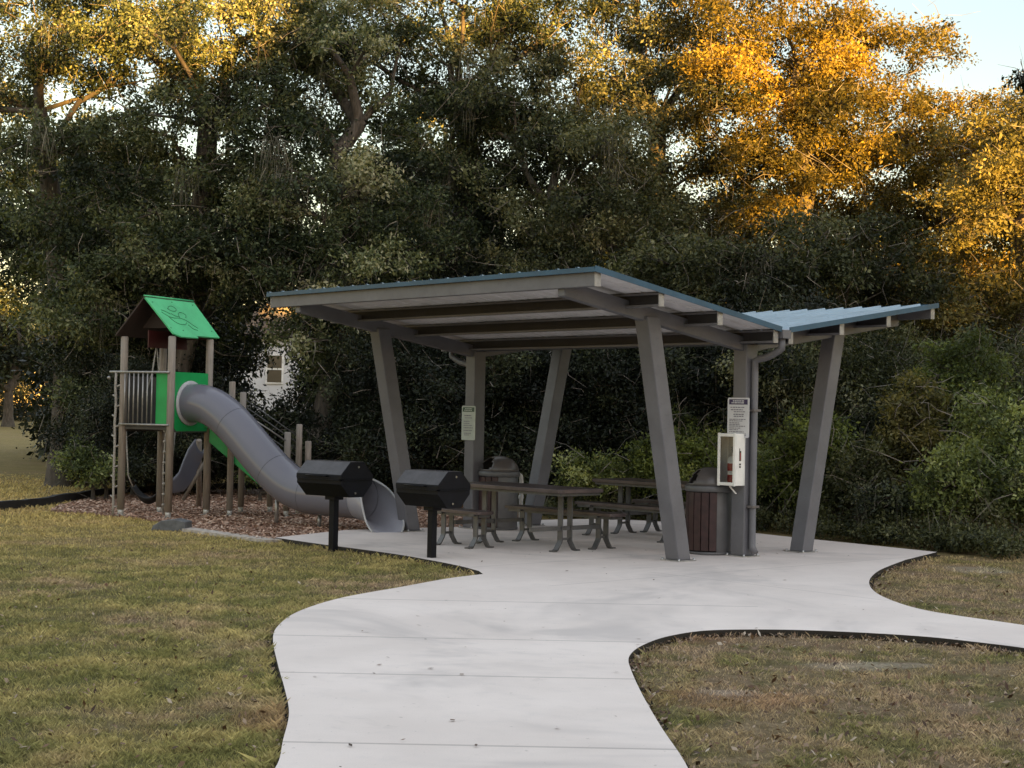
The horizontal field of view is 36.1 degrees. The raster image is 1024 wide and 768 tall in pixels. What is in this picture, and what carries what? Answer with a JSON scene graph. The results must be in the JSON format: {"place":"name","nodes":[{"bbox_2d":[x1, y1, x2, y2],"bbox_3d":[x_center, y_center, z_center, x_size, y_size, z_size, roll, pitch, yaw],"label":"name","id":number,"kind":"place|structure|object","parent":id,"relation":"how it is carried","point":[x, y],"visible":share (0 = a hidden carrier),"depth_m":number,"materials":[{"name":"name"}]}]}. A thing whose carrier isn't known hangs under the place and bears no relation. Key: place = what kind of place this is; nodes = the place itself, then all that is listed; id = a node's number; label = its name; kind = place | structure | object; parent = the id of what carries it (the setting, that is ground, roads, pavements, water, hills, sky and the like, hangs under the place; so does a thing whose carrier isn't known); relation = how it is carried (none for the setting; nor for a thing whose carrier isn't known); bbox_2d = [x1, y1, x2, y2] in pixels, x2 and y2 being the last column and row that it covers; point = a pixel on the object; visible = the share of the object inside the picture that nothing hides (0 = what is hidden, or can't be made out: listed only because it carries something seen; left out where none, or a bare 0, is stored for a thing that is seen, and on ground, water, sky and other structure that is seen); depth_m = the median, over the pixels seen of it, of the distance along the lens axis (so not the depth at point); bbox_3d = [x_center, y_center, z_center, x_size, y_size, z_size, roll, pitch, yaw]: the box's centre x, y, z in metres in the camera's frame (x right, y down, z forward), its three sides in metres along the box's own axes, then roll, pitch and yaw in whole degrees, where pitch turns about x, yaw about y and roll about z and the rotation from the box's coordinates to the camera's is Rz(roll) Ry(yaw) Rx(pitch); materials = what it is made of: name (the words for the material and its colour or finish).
{"place":"outdoors","nodes":[
{"label":"outdoors","id":0,"kind":"place"},
{"bbox_2d":[231,304,319,415],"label":"white house","id":1,"kind":"structure","parent":0,"point":[274,379],"depth_m":66.00,"materials":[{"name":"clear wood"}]},
{"bbox_2d":[265,354,283,383],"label":"window","id":2,"kind":"structure","parent":1,"relation":"in","point":[275,376],"depth_m":65.95,"materials":[{"name":"white glass"}]},
{"bbox_2d":[0,407,1023,767],"bbox_3d":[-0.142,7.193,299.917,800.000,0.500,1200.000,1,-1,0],"label":"lawn","id":3,"kind":"structure","parent":0,"point":[14,461],"depth_m":10.97,"materials":[{"name":"green plant"}]},
{"bbox_2d":[0,274,45,347],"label":"lawn tree","id":4,"kind":"object","parent":3,"relation":"on","point":[5,302],"visible":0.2,"depth_m":93.50,"materials":[{"name":"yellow plant"}]},
{"bbox_2d":[0,308,51,426],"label":"lawn tree","id":5,"kind":"object","parent":3,"relation":"on","point":[13,349],"visible":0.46,"depth_m":83.85,"materials":[{"name":"green plant"}]},
{"bbox_2d":[0,69,188,346],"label":"oak tree","id":6,"kind":"object","parent":3,"relation":"on","point":[7,275],"visible":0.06,"depth_m":44.68,"materials":[{"name":"green plant"}]},
{"bbox_2d":[48,376,156,491],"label":"understory bush","id":7,"kind":"object","parent":3,"relation":"on","point":[91,443],"depth_m":30.49,"materials":[{"name":"green plant"}]},
{"bbox_2d":[0,0,205,486],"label":"oak tree","id":8,"kind":"object","parent":3,"relation":"on","point":[51,226],"visible":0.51,"depth_m":31.81,"materials":[{"name":"green plant"}]},
{"bbox_2d":[0,152,233,314],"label":"oak tree","id":9,"kind":"object","parent":3,"relation":"on","point":[6,252],"visible":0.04,"depth_m":39.60,"materials":[{"name":"green plant"}]},
{"bbox_2d":[22,298,213,487],"bbox_3d":[-7.804,0.218,31.520,3.516,4.168,4.086,1,-1,16],"label":"understory bush","id":10,"kind":"object","parent":3,"relation":"on","point":[67,367],"visible":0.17,"depth_m":30.97,"materials":[{"name":"green plant"}]},
{"bbox_2d":[20,331,222,485],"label":"understory bush","id":11,"kind":"object","parent":3,"relation":"on","point":[50,380],"visible":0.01,"depth_m":33.17,"materials":[{"name":"green plant"}]},
{"bbox_2d":[1,145,291,384],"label":"oak tree","id":12,"kind":"object","parent":3,"relation":"on","point":[64,191],"visible":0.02,"depth_m":35.87,"materials":[{"name":"green plant"}]},
{"bbox_2d":[47,301,269,409],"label":"understory bush","id":13,"kind":"object","parent":3,"relation":"on","point":[245,366],"visible":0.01,"depth_m":35.20,"materials":[{"name":"green plant"}]},
{"bbox_2d":[0,275,327,461],"bbox_3d":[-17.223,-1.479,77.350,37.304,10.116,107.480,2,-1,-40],"label":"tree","id":14,"kind":"object","parent":3,"relation":"on","point":[22,406],"visible":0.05,"depth_m":46.67,"materials":[{"name":"green plant"}]},
{"bbox_2d":[151,518,191,530],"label":"ramp block","id":15,"kind":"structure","parent":3,"relation":"on","point":[177,524],"depth_m":21.59,"materials":[{"name":"grey concrete"}]},
{"bbox_2d":[22,0,359,490],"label":"oak tree","id":16,"kind":"object","parent":3,"relation":"on","point":[175,28],"visible":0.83,"depth_m":30.82,"materials":[{"name":"green plant"}]},
{"bbox_2d":[0,483,393,510],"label":"bed edging","id":17,"kind":"object","parent":3,"relation":"on","point":[42,501],"visible":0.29,"depth_m":27.44,"materials":[{"name":"black plastic"}]},
{"bbox_2d":[173,369,249,494],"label":"understory bush","id":18,"kind":"object","parent":3,"relation":"on","point":[176,370],"visible":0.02,"depth_m":30.37,"materials":[{"name":"green plant"}]},
{"bbox_2d":[182,527,281,542],"bbox_3d":[-3.782,2.030,20.874,0.249,0.093,2.278,2,-1,-41],"label":"bed edging","id":19,"kind":"object","parent":3,"relation":"on","point":[225,534],"visible":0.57,"depth_m":20.70,"materials":[{"name":"grey concrete"}]},
{"bbox_2d":[202,379,333,490],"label":"bush","id":20,"kind":"object","parent":3,"relation":"on","point":[279,414],"visible":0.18,"depth_m":30.25,"materials":[{"name":"green plant"}]},
{"bbox_2d":[51,488,518,538],"bbox_3d":[-3.749,2.200,26.570,7.791,0.172,12.966,1,-1,0],"label":"mulch bed","id":21,"kind":"object","parent":3,"relation":"on","point":[87,512],"visible":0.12,"depth_m":24.28,"materials":[{"name":"brown wood"}]},
{"bbox_2d":[40,428,130,499],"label":"bush","id":22,"kind":"object","parent":21,"relation":"on","point":[84,458],"visible":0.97,"depth_m":27.67,"materials":[{"name":"green plant"}]},
{"bbox_2d":[50,431,156,499],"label":"bush","id":23,"kind":"object","parent":21,"relation":"on","point":[133,470],"visible":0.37,"depth_m":28.10,"materials":[{"name":"green plant"}]},
{"bbox_2d":[59,349,202,495],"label":"understory bush","id":24,"kind":"object","parent":21,"relation":"on","point":[102,411],"visible":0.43,"depth_m":28.71,"materials":[{"name":"green plant"}]},
{"bbox_2d":[80,350,262,494],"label":"understory bush","id":25,"kind":"object","parent":21,"relation":"on","point":[180,446],"visible":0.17,"depth_m":29.61,"materials":[{"name":"green plant"}]},
{"bbox_2d":[107,295,404,532],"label":"playground tower","id":26,"kind":"structure","parent":21,"relation":"on","point":[166,404],"depth_m":23.96,"materials":[{"name":"green plastic"}]},
{"bbox_2d":[126,431,175,503],"bbox_3d":[-5.803,1.292,25.177,0.823,1.268,0.351,1,-1,0],"label":"hammock seat","id":27,"kind":"object","parent":26,"relation":"hanging from","point":[143,497],"visible":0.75,"depth_m":25.16,"materials":[{"name":"black rubber"}]},
{"bbox_2d":[234,447,292,500],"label":"bush","id":28,"kind":"object","parent":21,"relation":"on","point":[249,479],"visible":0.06,"depth_m":28.47,"materials":[{"name":"green plant"}]},
{"bbox_2d":[280,334,463,487],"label":"understory bush","id":29,"kind":"object","parent":21,"relation":"on","point":[328,433],"visible":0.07,"depth_m":28.97,"materials":[{"name":"green plant"}]},
{"bbox_2d":[442,445,489,473],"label":"bush","id":30,"kind":"object","parent":21,"relation":"on","point":[457,468],"visible":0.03,"depth_m":26.98,"materials":[{"name":"green plant"}]},
{"bbox_2d":[161,0,483,459],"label":"oak tree","id":31,"kind":"object","parent":3,"relation":"on","point":[346,262],"visible":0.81,"depth_m":30.14,"materials":[{"name":"green plant"}]},
{"bbox_2d":[254,307,426,484],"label":"understory bush","id":32,"kind":"object","parent":3,"relation":"on","point":[294,393],"visible":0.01,"depth_m":31.64,"materials":[{"name":"green plant"}]},
{"bbox_2d":[216,145,506,459],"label":"oak tree","id":33,"kind":"object","parent":3,"relation":"on","point":[301,228],"depth_m":40.57,"materials":[{"name":"green plant"}]},
{"bbox_2d":[295,85,499,343],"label":"oak tree","id":34,"kind":"object","parent":3,"relation":"on","point":[401,105],"visible":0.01,"depth_m":41.64,"materials":[{"name":"green plant"}]},
{"bbox_2d":[313,325,508,490],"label":"understory bush","id":35,"kind":"object","parent":3,"relation":"on","point":[364,383],"visible":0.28,"depth_m":28.24,"materials":[{"name":"green plant"}]},
{"bbox_2d":[321,239,513,460],"bbox_3d":[-1.246,-0.240,31.585,5.742,5.418,4.334,2,-1,-20],"label":"understory bush","id":36,"kind":"object","parent":3,"relation":"on","point":[454,264],"depth_m":31.46,"materials":[{"name":"green plant"}]},
{"bbox_2d":[297,0,611,280],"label":"oak tree","id":37,"kind":"object","parent":3,"relation":"on","point":[500,21],"visible":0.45,"depth_m":32.73,"materials":[{"name":"green plant"}]},
{"bbox_2d":[409,254,499,370],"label":"understory bush","id":38,"kind":"object","parent":3,"relation":"on","point":[473,269],"visible":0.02,"depth_m":31.33,"materials":[{"name":"green plant"}]},
{"bbox_2d":[313,101,612,283],"bbox_3d":[-1.321,-2.129,39.058,7.753,9.451,7.538,1,-1,-10],"label":"oak tree","id":39,"kind":"object","parent":3,"relation":"on","point":[418,131],"visible":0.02,"depth_m":37.17,"materials":[{"name":"green plant"}]},
{"bbox_2d":[355,347,582,491],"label":"understory bush","id":40,"kind":"object","parent":3,"relation":"on","point":[446,389],"visible":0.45,"depth_m":27.02,"materials":[{"name":"green plant"}]},
{"bbox_2d":[364,183,648,281],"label":"oak tree","id":41,"kind":"object","parent":3,"relation":"on","point":[463,264],"depth_m":40.38,"materials":[{"name":"green plant"}]},
{"bbox_2d":[0,534,1023,767],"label":"leaf litter","id":42,"kind":"object","parent":3,"relation":"on","point":[181,763],"visible":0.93,"depth_m":9.74,"materials":[{"name":"brown plant"}]},
{"bbox_2d":[445,254,591,467],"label":"understory bush","id":43,"kind":"object","parent":3,"relation":"on","point":[495,403],"visible":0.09,"depth_m":27.44,"materials":[{"name":"green plant"}]},
{"bbox_2d":[499,416,586,514],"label":"bush","id":44,"kind":"object","parent":3,"relation":"on","point":[526,478],"visible":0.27,"depth_m":26.47,"materials":[{"name":"green plant"}]},
{"bbox_2d":[453,347,681,506],"bbox_3d":[1.017,0.629,28.030,4.117,3.554,4.192,2,-1,-42],"label":"understory bush","id":45,"kind":"object","parent":3,"relation":"on","point":[568,404],"visible":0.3,"depth_m":27.12,"materials":[{"name":"green plant"}]},
{"bbox_2d":[431,37,725,498],"bbox_3d":[1.392,-2.374,31.845,6.176,9.812,6.143,1,-1,0],"label":"oak tree","id":46,"kind":"object","parent":3,"relation":"on","point":[559,242],"visible":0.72,"depth_m":30.97,"materials":[{"name":"green plant"}]},
{"bbox_2d":[485,348,688,500],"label":"understory bush","id":47,"kind":"object","parent":3,"relation":"on","point":[607,355],"visible":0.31,"depth_m":27.08,"materials":[{"name":"green plant"}]},
{"bbox_2d":[548,432,637,516],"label":"bush","id":48,"kind":"object","parent":3,"relation":"on","point":[583,472],"visible":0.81,"depth_m":25.96,"materials":[{"name":"green plant"}]},
{"bbox_2d":[542,173,701,271],"bbox_3d":[2.145,-1.705,39.843,6.555,8.745,6.742,1,-1,28],"label":"oak tree","id":49,"kind":"object","parent":3,"relation":"on","point":[603,256],"visible":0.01,"depth_m":39.07,"materials":[{"name":"green plant"}]},
{"bbox_2d":[599,443,656,516],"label":"bush","id":50,"kind":"object","parent":3,"relation":"on","point":[633,489],"visible":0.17,"depth_m":26.29,"materials":[{"name":"green plant"}]},
{"bbox_2d":[267,542,1021,767],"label":"soil edge","id":51,"kind":"object","parent":3,"relation":"on","point":[286,717],"visible":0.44,"depth_m":10.91,"materials":[{"name":"brown soil"}]},
{"bbox_2d":[556,285,766,501],"bbox_3d":[2.548,0.342,27.657,4.567,4.180,3.667,1,-1,25],"label":"understory bush","id":52,"kind":"object","parent":3,"relation":"on","point":[645,428],"visible":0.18,"depth_m":26.60,"materials":[{"name":"green plant"}]},
{"bbox_2d":[610,396,726,501],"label":"bush","id":53,"kind":"object","parent":3,"relation":"on","point":[693,443],"visible":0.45,"depth_m":25.75,"materials":[{"name":"green plant"}]},
{"bbox_2d":[535,0,809,494],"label":"oak tree","id":54,"kind":"object","parent":3,"relation":"on","point":[640,85],"visible":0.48,"depth_m":33.22,"materials":[{"name":"green plant"}]},
{"bbox_2d":[618,298,762,438],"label":"understory bush","id":55,"kind":"object","parent":3,"relation":"on","point":[685,385],"visible":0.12,"depth_m":26.71,"materials":[{"name":"green plant"}]},
{"bbox_2d":[666,267,808,347],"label":"understory bush","id":56,"kind":"object","parent":3,"relation":"on","point":[729,301],"visible":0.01,"depth_m":30.89,"materials":[{"name":"green plant"}]},
{"bbox_2d":[704,433,789,526],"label":"bush","id":57,"kind":"object","parent":3,"relation":"on","point":[764,495],"visible":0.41,"depth_m":24.41,"materials":[{"name":"green plant"}]},
{"bbox_2d":[633,270,861,496],"bbox_3d":[3.886,0.202,27.087,3.908,4.527,4.887,1,-1,-17],"label":"understory bush","id":58,"kind":"object","parent":3,"relation":"on","point":[771,295],"visible":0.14,"depth_m":26.34,"materials":[{"name":"green plant"}]},
{"bbox_2d":[517,493,1023,558],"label":"weeds","id":59,"kind":"object","parent":3,"relation":"on","point":[993,538],"visible":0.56,"depth_m":21.28,"materials":[{"name":"green plant"}]},
{"bbox_2d":[544,482,1021,555],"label":"dry stalks","id":60,"kind":"object","parent":3,"relation":"on","point":[865,514],"visible":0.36,"depth_m":21.46,"materials":[{"name":"brown plant"}]},
{"bbox_2d":[758,387,809,522],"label":"bush","id":61,"kind":"object","parent":3,"relation":"on","point":[778,417],"visible":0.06,"depth_m":25.57,"materials":[{"name":"green plant"}]},
{"bbox_2d":[688,147,888,302],"bbox_3d":[6.271,-1.825,39.207,6.742,9.136,6.555,0,-1,34],"label":"oak tree","id":62,"kind":"object","parent":3,"relation":"on","point":[759,187],"visible":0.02,"depth_m":37.96,"materials":[{"name":"green plant"}]},
{"bbox_2d":[689,285,898,520],"bbox_3d":[4.560,0.528,26.603,4.149,4.329,3.556,0,-1,33],"label":"understory bush","id":63,"kind":"object","parent":3,"relation":"on","point":[772,388],"visible":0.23,"depth_m":25.67,"materials":[{"name":"green plant"}]},
{"bbox_2d":[598,195,990,511],"bbox_3d":[4.966,-0.491,29.156,7.968,6.034,4.982,1,-1,0],"label":"bush","id":64,"kind":"object","parent":3,"relation":"on","point":[854,269],"visible":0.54,"depth_m":28.42,"materials":[{"name":"green plant"}]},
{"bbox_2d":[637,0,980,300],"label":"oak tree","id":65,"kind":"object","parent":3,"relation":"on","point":[810,97],"visible":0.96,"depth_m":32.01,"materials":[{"name":"yellow plant"}]},
{"bbox_2d":[757,402,865,519],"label":"bush","id":66,"kind":"object","parent":3,"relation":"on","point":[793,452],"visible":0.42,"depth_m":23.75,"materials":[{"name":"green plant"}]},
{"bbox_2d":[774,382,893,523],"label":"bush","id":67,"kind":"object","parent":3,"relation":"on","point":[860,414],"visible":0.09,"depth_m":25.23,"materials":[{"name":"green plant"}]},
{"bbox_2d":[767,321,935,518],"bbox_3d":[5.708,0.555,27.238,4.395,3.874,4.477,1,-1,-13],"label":"understory bush","id":68,"kind":"object","parent":3,"relation":"on","point":[849,380],"visible":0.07,"depth_m":26.35,"materials":[{"name":"green plant"}]},
{"bbox_2d":[806,329,936,517],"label":"understory bush","id":69,"kind":"object","parent":3,"relation":"on","point":[901,360],"visible":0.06,"depth_m":26.22,"materials":[{"name":"green plant"}]},
{"bbox_2d":[818,421,937,525],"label":"bush","id":70,"kind":"object","parent":3,"relation":"on","point":[856,462],"visible":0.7,"depth_m":23.07,"materials":[{"name":"green plant"}]},
{"bbox_2d":[837,468,918,541],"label":"bush","id":71,"kind":"object","parent":3,"relation":"on","point":[887,497],"visible":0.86,"depth_m":22.00,"materials":[{"name":"green plant"}]},
{"bbox_2d":[843,335,952,523],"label":"understory bush","id":72,"kind":"object","parent":3,"relation":"on","point":[880,357],"depth_m":26.12,"materials":[{"name":"green plant"}]},
{"bbox_2d":[820,75,1023,322],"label":"oak tree","id":73,"kind":"object","parent":3,"relation":"on","point":[895,194],"visible":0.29,"depth_m":32.28,"materials":[{"name":"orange plant"}]},
{"bbox_2d":[858,333,989,533],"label":"bush","id":74,"kind":"object","parent":3,"relation":"on","point":[902,423],"visible":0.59,"depth_m":23.33,"materials":[{"name":"green plant"}]},
{"bbox_2d":[891,298,956,343],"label":"understory bush","id":75,"kind":"object","parent":3,"relation":"on","point":[932,327],"visible":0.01,"depth_m":29.71,"materials":[{"name":"green plant"}]},
{"bbox_2d":[853,402,1001,526],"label":"bush","id":76,"kind":"object","parent":3,"relation":"on","point":[948,481],"visible":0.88,"depth_m":21.52,"materials":[{"name":"green plant"}]},
{"bbox_2d":[886,321,1023,522],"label":"understory bush","id":77,"kind":"object","parent":3,"relation":"on","point":[1009,330],"visible":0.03,"depth_m":26.08,"materials":[{"name":"green plant"}]},
{"bbox_2d":[891,307,1023,523],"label":"bush","id":78,"kind":"object","parent":3,"relation":"on","point":[961,363],"visible":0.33,"depth_m":24.39,"materials":[{"name":"green plant"}]},
{"bbox_2d":[892,80,1023,357],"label":"oak tree","id":79,"kind":"object","parent":3,"relation":"on","point":[1004,197],"visible":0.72,"depth_m":29.23,"materials":[{"name":"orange plant"}]},
{"bbox_2d":[931,379,1023,530],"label":"bush","id":80,"kind":"object","parent":3,"relation":"on","point":[990,425],"visible":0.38,"depth_m":22.44,"materials":[{"name":"green plant"}]},
{"bbox_2d":[950,311,1023,438],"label":"understory bush","id":81,"kind":"object","parent":3,"relation":"on","point":[1017,377],"visible":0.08,"depth_m":25.99,"materials":[{"name":"green plant"}]},
{"bbox_2d":[960,461,1023,548],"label":"bush","id":82,"kind":"object","parent":3,"relation":"on","point":[989,510],"visible":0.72,"depth_m":20.96,"materials":[{"name":"green plant"}]},
{"bbox_2d":[966,219,1023,358],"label":"oak tree","id":83,"kind":"object","parent":3,"relation":"on","point":[989,263],"visible":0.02,"depth_m":37.97,"materials":[{"name":"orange plant"}]},
{"bbox_2d":[975,419,1023,528],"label":"bush","id":84,"kind":"object","parent":3,"relation":"on","point":[1019,460],"visible":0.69,"depth_m":21.11,"materials":[{"name":"green plant"}]},
{"bbox_2d":[997,49,1023,131],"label":"oak tree","id":85,"kind":"object","parent":3,"relation":"on","point":[1019,78],"visible":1,"depth_m":24.21,"materials":[{"name":"green plant"}]},
{"bbox_2d":[0,0,1023,404],"label":"sky","id":86,"kind":"structure","parent":0,"point":[996,27],"materials":[{"name":"white"}]},
{"bbox_2d":[273,519,1023,767],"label":"concrete path","id":87,"kind":"structure","parent":0,"point":[502,688],"depth_m":12.01,"materials":[{"name":"grey concrete"}]},
{"bbox_2d":[296,460,372,551],"bbox_3d":[-2.168,1.474,18.953,0.776,1.094,0.612,0,-1,38],"label":"park grill","id":88,"kind":"object","parent":87,"relation":"on","point":[333,482],"visible":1,"depth_m":18.83,"materials":[{"name":"black metal"}]},
{"bbox_2d":[396,469,470,557],"bbox_3d":[-0.925,1.504,17.869,0.722,1.042,0.570,0,-2,43],"label":"park grill","id":89,"kind":"object","parent":87,"relation":"on","point":[432,492],"visible":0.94,"depth_m":17.74,"materials":[{"name":"black metal"}]},
{"bbox_2d":[478,456,519,529],"bbox_3d":[-0.189,1.553,22.537,0.606,1.051,0.606,0,-1,30],"label":"litter bin","id":90,"kind":"object","parent":87,"relation":"on","point":[500,468],"visible":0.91,"depth_m":22.30,"materials":[{"name":"grey plastic"}]},
{"bbox_2d":[497,477,517,527],"bbox_3d":[-0.056,1.683,22.529,0.273,0.725,0.546,1,-1,2],"label":"door panel","id":91,"kind":"structure","parent":90,"relation":"in","point":[504,498],"depth_m":22.29,"materials":[{"name":"grey metal"}]},
{"bbox_2d":[517,473,523,525],"bbox_3d":[0.116,1.697,23.226,0.186,0.801,0.146,1,-1,0],"label":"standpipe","id":92,"kind":"object","parent":87,"relation":"on","point":[521,496],"visible":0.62,"depth_m":23.20,"materials":[{"name":"grey metal"}]},
{"bbox_2d":[437,481,625,551],"bbox_3d":[0.177,1.647,19.581,1.690,0.765,2.000,2,-1,-42],"label":"picnic table","id":93,"kind":"object","parent":87,"relation":"on","point":[560,511],"visible":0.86,"depth_m":19.42,"materials":[{"name":"metal"}]},
{"bbox_2d":[266,265,938,561],"bbox_3d":[1.131,0.461,20.767,6.373,3.218,6.228,2,-1,-42],"label":"picnic shelter","id":94,"kind":"object","parent":87,"relation":"on","point":[476,321],"visible":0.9,"depth_m":19.61,"materials":[{"name":"paint"}]},
{"bbox_2d":[461,406,475,439],"bbox_3d":[-0.626,0.559,22.540,0.010,0.490,0.300,2,-1,-42],"label":"notice sign","id":95,"kind":"object","parent":94,"relation":"attached to","point":[468,422],"visible":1,"depth_m":22.54,"materials":[{"name":"white metal"}]},
{"bbox_2d":[717,433,744,493],"bbox_3d":[2.622,0.950,18.791,0.187,0.729,0.279,2,-1,-42],"label":"extinguisher cabinet","id":96,"kind":"object","parent":94,"relation":"attached to","point":[727,442],"visible":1,"depth_m":18.75,"materials":[{"name":"white metal"}]},
{"bbox_2d":[727,446,732,482],"bbox_3d":[2.645,0.944,18.771,0.146,0.475,0.154,1,-1,5],"label":"fire extinguisher","id":97,"kind":"object","parent":96,"relation":"in","point":[729,468],"visible":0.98,"depth_m":18.72,"materials":[{"name":"red metal"}]},
{"bbox_2d":[727,398,749,437],"bbox_3d":[2.710,0.404,18.834,0.010,0.480,0.335,2,-1,-42],"label":"notice sign","id":98,"kind":"object","parent":94,"relation":"attached to","point":[738,417],"visible":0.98,"depth_m":18.83,"materials":[{"name":"white metal"}]},
{"bbox_2d":[574,478,688,542],"bbox_3d":[2.051,1.723,21.668,1.570,0.765,2.000,2,-1,-42],"label":"picnic table","id":99,"kind":"object","parent":87,"relation":"on","point":[647,507],"visible":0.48,"depth_m":21.87,"materials":[{"name":"metal"}]},
{"bbox_2d":[685,467,731,554],"bbox_3d":[2.408,1.540,19.169,0.606,1.051,0.606,1,-1,16],"label":"litter bin","id":100,"kind":"object","parent":87,"relation":"on","point":[708,513],"visible":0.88,"depth_m":18.93,"materials":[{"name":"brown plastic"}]},
{"bbox_2d":[716,492,731,552],"bbox_3d":[2.539,1.671,19.194,0.273,0.725,0.546,1,-1,-12],"label":"door panel","id":101,"kind":"structure","parent":100,"relation":"in","point":[723,541],"depth_m":18.94,"materials":[{"name":"grey metal"}]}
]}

